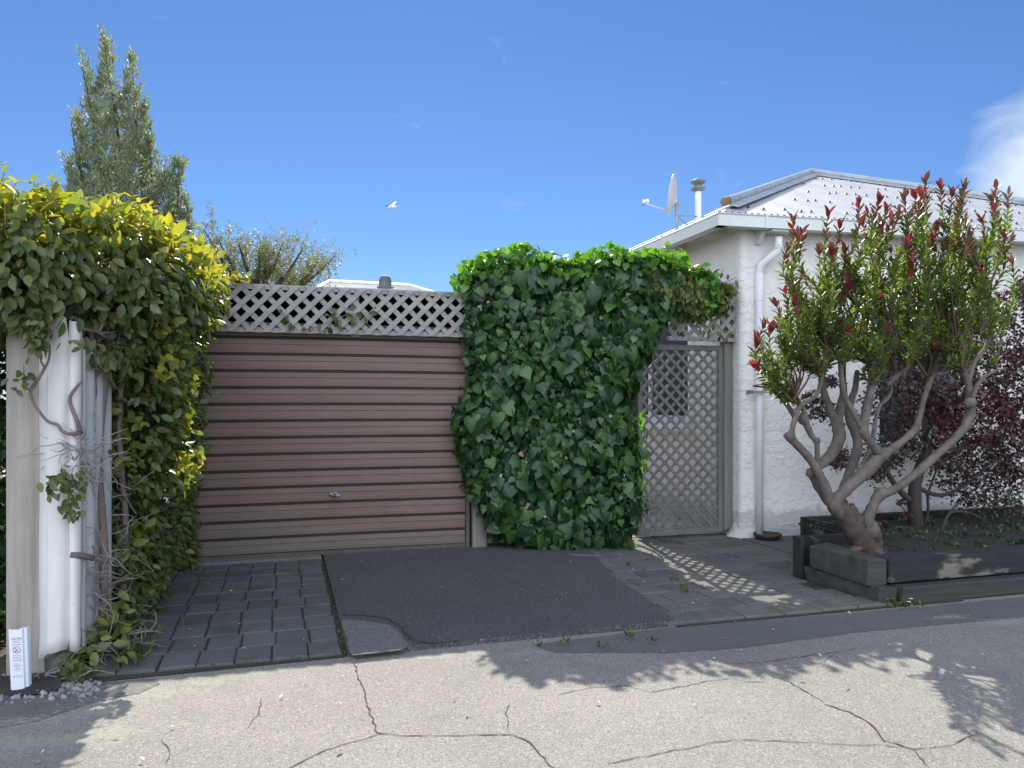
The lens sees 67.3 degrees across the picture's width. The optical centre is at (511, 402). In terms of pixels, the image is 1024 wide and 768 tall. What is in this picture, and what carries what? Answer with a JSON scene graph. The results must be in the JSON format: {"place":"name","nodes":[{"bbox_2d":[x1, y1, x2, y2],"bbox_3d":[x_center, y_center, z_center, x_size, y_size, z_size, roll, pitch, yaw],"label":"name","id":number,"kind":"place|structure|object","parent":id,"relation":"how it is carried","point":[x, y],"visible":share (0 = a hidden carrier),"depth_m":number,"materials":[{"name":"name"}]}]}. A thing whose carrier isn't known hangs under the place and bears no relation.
{"place":"outdoors","nodes":[
{"label":"outdoors","id":0,"kind":"place"},
{"bbox_2d":[0,670,63,695],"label":"dirt verge","id":1,"kind":"structure","parent":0,"point":[48,684],"depth_m":3.98,"materials":[{"name":"soil"}]},
{"bbox_2d":[8,626,31,689],"bbox_3d":[-2.532,1.328,3.957,0.102,0.342,0.043,0,0,-16],"label":"warning marker","id":2,"kind":"object","parent":1,"relation":"on","point":[20,659],"visible":0.99,"depth_m":3.94,"materials":[{"name":"white plastic"}]},
{"bbox_2d":[6,317,45,675],"bbox_3d":[-2.658,0.514,4.271,0.207,1.973,0.201,0,0,-16],"label":"fence post","id":3,"kind":"object","parent":1,"relation":"on","point":[22,524],"visible":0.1,"depth_m":4.17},
{"bbox_2d":[38,316,111,671],"bbox_3d":[-2.477,0.515,4.390,0.205,1.970,0.510,0,0,-1],"label":"metal flashing","id":4,"kind":"object","parent":3,"relation":"attached to","point":[65,600],"visible":0.81,"depth_m":4.19,"materials":[{"name":"white metal"}]},
{"bbox_2d":[62,557,344,683],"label":"paving","id":5,"kind":"structure","parent":0,"point":[259,637],"depth_m":5.23,"materials":[{"name":"grey stone"}]},
{"bbox_2d":[108,620,166,663],"bbox_3d":[-2.276,1.424,4.626,0.311,0.111,0.697,0,0,-16],"label":"grass tuft","id":6,"kind":"object","parent":5,"relation":"on","point":[140,650],"visible":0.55,"depth_m":4.52,"materials":[{"name":"green plant"}]},
{"bbox_2d":[182,554,320,566],"bbox_3d":[-2.457,1.477,7.182,1.309,0.049,0.236,0,0,-16],"label":"door sill","id":7,"kind":"structure","parent":5,"relation":"on","point":[229,562],"depth_m":7.13,"materials":[{"name":"concrete"}]},
{"bbox_2d":[104,543,810,676],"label":"weeds","id":8,"kind":"object","parent":5,"relation":"on","point":[343,637],"visible":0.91,"depth_m":4.93,"materials":[{"name":"green plant"}]},
{"bbox_2d":[318,275,432,290],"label":"distant house","id":9,"kind":"structure","parent":0,"point":[385,282],"depth_m":29.25,"materials":[{"name":"white"}]},
{"bbox_2d":[385,200,397,208],"bbox_3d":[-4.373,-7.236,27.953,0.331,0.576,1.294,0,0,25],"label":"gull","id":10,"kind":"object","parent":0,"point":[392,206],"visible":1,"depth_m":27.97,"materials":[{"name":"white"}]},
{"bbox_2d":[323,543,674,656],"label":"driveway","id":11,"kind":"structure","parent":0,"point":[438,597],"depth_m":5.83,"materials":[{"name":"grey asphalt"}]},
{"bbox_2d":[342,620,408,654],"bbox_3d":[-0.870,1.461,4.854,0.357,0.001,0.763,0,0,-16],"label":"concrete patch","id":12,"kind":"object","parent":11,"relation":"on","point":[366,637],"visible":1,"depth_m":4.78,"materials":[{"name":"grey concrete"}]},
{"bbox_2d":[470,291,486,546],"bbox_3d":[-0.344,0.190,7.854,0.154,2.627,0.145,0,0,-16],"label":"timber post","id":13,"kind":"object","parent":11,"relation":"on","point":[478,535],"visible":0.14,"depth_m":7.79,"materials":[{"name":"grey wood"}]},
{"bbox_2d":[449,240,720,550],"bbox_3d":[0.821,-0.055,7.872,2.937,3.238,0.956,0,0,-16],"label":"ivy hedge","id":14,"kind":"object","parent":11,"relation":"on","point":[580,332],"visible":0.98,"depth_m":7.66,"materials":[{"name":"green plant"}]},
{"bbox_2d":[0,594,1023,767],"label":"road","id":15,"kind":"structure","parent":0,"point":[908,705],"depth_m":3.72,"materials":[{"name":"grey asphalt"}]},
{"bbox_2d":[0,673,102,711],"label":"gravel","id":16,"kind":"structure","parent":15,"relation":"on","point":[77,689],"depth_m":3.94,"materials":[{"name":"grey gravel"}]},
{"bbox_2d":[0,678,158,726],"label":"road patch","id":17,"kind":"object","parent":15,"relation":"on","point":[18,711],"visible":0.9,"depth_m":3.83,"materials":[{"name":"concrete"}]},
{"bbox_2d":[35,549,983,761],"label":"fallen leaves","id":18,"kind":"object","parent":15,"relation":"on","point":[143,757],"visible":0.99,"depth_m":4.51,"materials":[{"name":"brown plant"}]},
{"bbox_2d":[535,597,1023,652],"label":"road patch","id":19,"kind":"object","parent":15,"relation":"on","point":[744,634],"visible":0.98,"depth_m":5.08,"materials":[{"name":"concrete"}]},
{"bbox_2d":[0,437,1023,675],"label":"ground","id":20,"kind":"structure","parent":0,"point":[3,656],"depth_m":4.99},
{"bbox_2d":[0,350,5,642],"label":"evergreen shrub","id":21,"kind":"object","parent":20,"relation":"on","point":[3,502],"visible":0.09,"depth_m":5.01,"materials":[{"name":"green plant"}]},
{"bbox_2d":[68,288,157,645],"bbox_3d":[-2.875,0.350,5.745,0.150,2.300,2.650,0,0,-16],"label":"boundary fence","id":22,"kind":"object","parent":20,"relation":"on","point":[133,501],"depth_m":5.73,"materials":[{"name":"grey wood"}]},
{"bbox_2d":[0,161,251,681],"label":"yellow vine","id":23,"kind":"object","parent":22,"relation":"attached to","point":[155,283],"visible":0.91,"depth_m":4.56,"materials":[{"name":"green plant"}]},
{"bbox_2d":[56,22,197,234],"bbox_3d":[-6.344,-2.358,12.723,2.285,7.738,2.524,0,0,-16],"label":"conifer","id":24,"kind":"object","parent":20,"relation":"on","point":[93,184],"visible":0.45,"depth_m":12.46,"materials":[{"name":"green plant"}]},
{"bbox_2d":[190,200,358,286],"bbox_3d":[-4.583,-1.100,14.389,3.376,5.201,2.560,0,0,-16],"label":"feathery tree","id":25,"kind":"object","parent":20,"relation":"on","point":[263,255],"visible":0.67,"depth_m":14.07,"materials":[{"name":"green plant"}]},
{"bbox_2d":[173,289,464,558],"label":"garage","id":26,"kind":"structure","parent":20,"relation":"on","point":[310,297],"depth_m":10.85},
{"bbox_2d":[177,321,469,559],"bbox_3d":[-1.749,0.356,7.423,2.742,2.228,0.139,0,0,-16],"label":"garage door","id":27,"kind":"structure","parent":26,"relation":"attached to","point":[322,444],"depth_m":7.43,"materials":[{"name":"brown paint"}]},
{"bbox_2d":[184,321,464,556],"bbox_3d":[-1.750,0.344,7.459,2.640,2.203,0.070,0,0,-16],"label":"door panel","id":28,"kind":"structure","parent":27,"relation":"in","point":[248,345],"depth_m":7.43,"materials":[{"name":"brown paint"}]},
{"bbox_2d":[214,283,485,337],"bbox_3d":[-1.537,-0.869,7.460,2.610,0.467,0.141,0,0,-16],"label":"lattice screen","id":29,"kind":"object","parent":26,"relation":"attached to","point":[352,330],"visible":0.73,"depth_m":7.38,"materials":[{"name":"grey wood"}]},
{"bbox_2d":[278,306,377,333],"bbox_3d":[-1.730,-0.778,7.277,0.922,0.282,0.128,0,0,-16],"label":"vine sprig","id":30,"kind":"object","parent":29,"relation":"attached to","point":[347,315],"visible":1,"depth_m":7.30,"materials":[{"name":"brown plant"}]},
{"bbox_2d":[624,168,1023,538],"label":"white house","id":31,"kind":"structure","parent":20,"relation":"on","point":[740,237],"depth_m":8.65,"materials":[{"name":"paint"}]},
{"bbox_2d":[630,320,694,430],"bbox_3d":[1.843,-0.380,10.468,0.140,1.460,2.370,0,0,-16],"label":"window","id":32,"kind":"structure","parent":31,"relation":"in","point":[665,333],"depth_m":9.92,"materials":[{"name":"grey glass"}]},
{"bbox_2d":[642,174,703,230],"bbox_3d":[2.774,-3.226,12.683,1.246,1.009,0.443,0,0,-25],"label":"satellite dish","id":33,"kind":"object","parent":31,"relation":"attached to","point":[672,201],"visible":0.99,"depth_m":12.55,"materials":[{"name":"metal"}]},
{"bbox_2d":[720,295,731,529],"bbox_3d":[2.387,0.062,8.582,0.102,2.698,0.101,0,0,-16],"label":"gate post","id":34,"kind":"object","parent":31,"relation":"attached to","point":[727,435],"visible":0.56,"depth_m":8.54,"materials":[{"name":"grey wood"}]},
{"bbox_2d":[636,344,722,535],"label":"lattice gate","id":35,"kind":"structure","parent":34,"relation":"attached to","point":[717,431],"depth_m":8.43,"materials":[{"name":"grey wood"}]},
{"bbox_2d":[666,282,735,341],"bbox_3d":[2.069,-0.994,8.406,0.827,0.652,0.046,0,0,-16],"label":"overhead lattice","id":36,"kind":"object","parent":34,"relation":"attached to","point":[689,337],"visible":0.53,"depth_m":8.41,"materials":[{"name":"grey wood"}]},
{"bbox_2d":[643,265,738,342],"bbox_3d":[1.892,-1.053,8.253,1.116,0.850,0.523,0,0,-16],"label":"climbing vine","id":37,"kind":"object","parent":36,"relation":"attached to","point":[692,294],"visible":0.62,"depth_m":8.14,"materials":[{"name":"green plant"}]},
{"bbox_2d":[872,304,964,447],"bbox_3d":[4.684,-0.300,8.847,1.262,1.640,0.110,0,0,-12],"label":"window","id":38,"kind":"structure","parent":31,"relation":"in","point":[878,430],"depth_m":8.81,"materials":[{"name":"grey glass"}]},
{"bbox_2d":[793,506,1023,602],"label":"raised planter","id":39,"kind":"object","parent":20,"relation":"on","point":[827,557],"visible":0.74,"depth_m":6.03,"materials":[{"name":"black"}]},
{"bbox_2d":[747,170,1021,554],"bbox_3d":[3.158,-0.333,6.343,3.194,3.315,1.015,0,0,-16],"label":"conebush","id":40,"kind":"object","parent":39,"relation":"on","point":[859,530],"visible":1,"depth_m":6.16,"materials":[{"name":"green plant"}]},
{"bbox_2d":[793,269,1023,531],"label":"purple shrub","id":41,"kind":"object","parent":39,"relation":"in","point":[996,437],"visible":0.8,"depth_m":7.71,"materials":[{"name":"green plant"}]},
{"bbox_2d":[793,511,1023,551],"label":"bed groundcover","id":42,"kind":"object","parent":39,"relation":"on","point":[962,534],"visible":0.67,"depth_m":7.21,"materials":[{"name":"green plant"}]},
{"bbox_2d":[970,478,1023,524],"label":"groundcover plant","id":43,"kind":"object","parent":39,"relation":"on","point":[1014,503],"visible":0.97,"depth_m":7.63,"materials":[{"name":"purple plant"}]},
{"bbox_2d":[0,0,1023,399],"label":"sky","id":44,"kind":"structure","parent":0,"point":[490,125],"materials":[{"name":"blue"}]},
{"bbox_2d":[629,511,720,537],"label":"side yard","id":45,"kind":"structure","parent":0,"point":[670,524],"depth_m":9.20,"materials":[{"name":"concrete"}]},
{"bbox_2d":[487,309,612,544],"bbox_3d":[0.437,0.200,8.136,1.500,2.600,0.126,0,0,-16],"label":"lattice fence","id":46,"kind":"object","parent":45,"relation":"on","point":[491,541],"visible":0.04,"depth_m":7.92,"materials":[{"name":"grey wood"}]},
{"bbox_2d":[590,533,890,626],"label":"paving","id":47,"kind":"structure","parent":0,"point":[771,586],"depth_m":6.39,"materials":[{"name":"grey concrete"}]},
{"bbox_2d":[532,537,692,648],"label":"path weeds","id":48,"kind":"object","parent":47,"relation":"on","point":[629,634],"visible":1,"depth_m":4.80,"materials":[{"name":"green plant"}]},
{"bbox_2d":[742,535,796,553],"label":"side path","id":49,"kind":"structure","parent":0,"point":[784,543],"depth_m":8.04,"materials":[{"name":"concrete"}]},
{"bbox_2d":[753,531,781,540],"bbox_3d":[2.757,1.444,8.305,0.300,0.060,0.298,0,0,-16],"label":"drain saucer","id":50,"kind":"object","parent":49,"relation":"on","point":[769,536],"visible":1,"depth_m":8.21,"materials":[{"name":"ceramic"}]},
{"bbox_2d":[656,533,963,626],"bbox_3d":[1.385,1.491,9.056,2.800,0.001,7.420,0,0,-16],"label":"paving base","id":51,"kind":"object","parent":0,"point":[813,585],"visible":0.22,"depth_m":5.54,"materials":[{"name":"grey concrete"}]},
{"bbox_2d":[872,598,923,610],"bbox_3d":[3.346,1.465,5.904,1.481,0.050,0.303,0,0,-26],"label":"daisy clump","id":52,"kind":"object","parent":51,"relation":"on","point":[904,603],"visible":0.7,"depth_m":5.64,"materials":[{"name":"green plant"}]}
]}

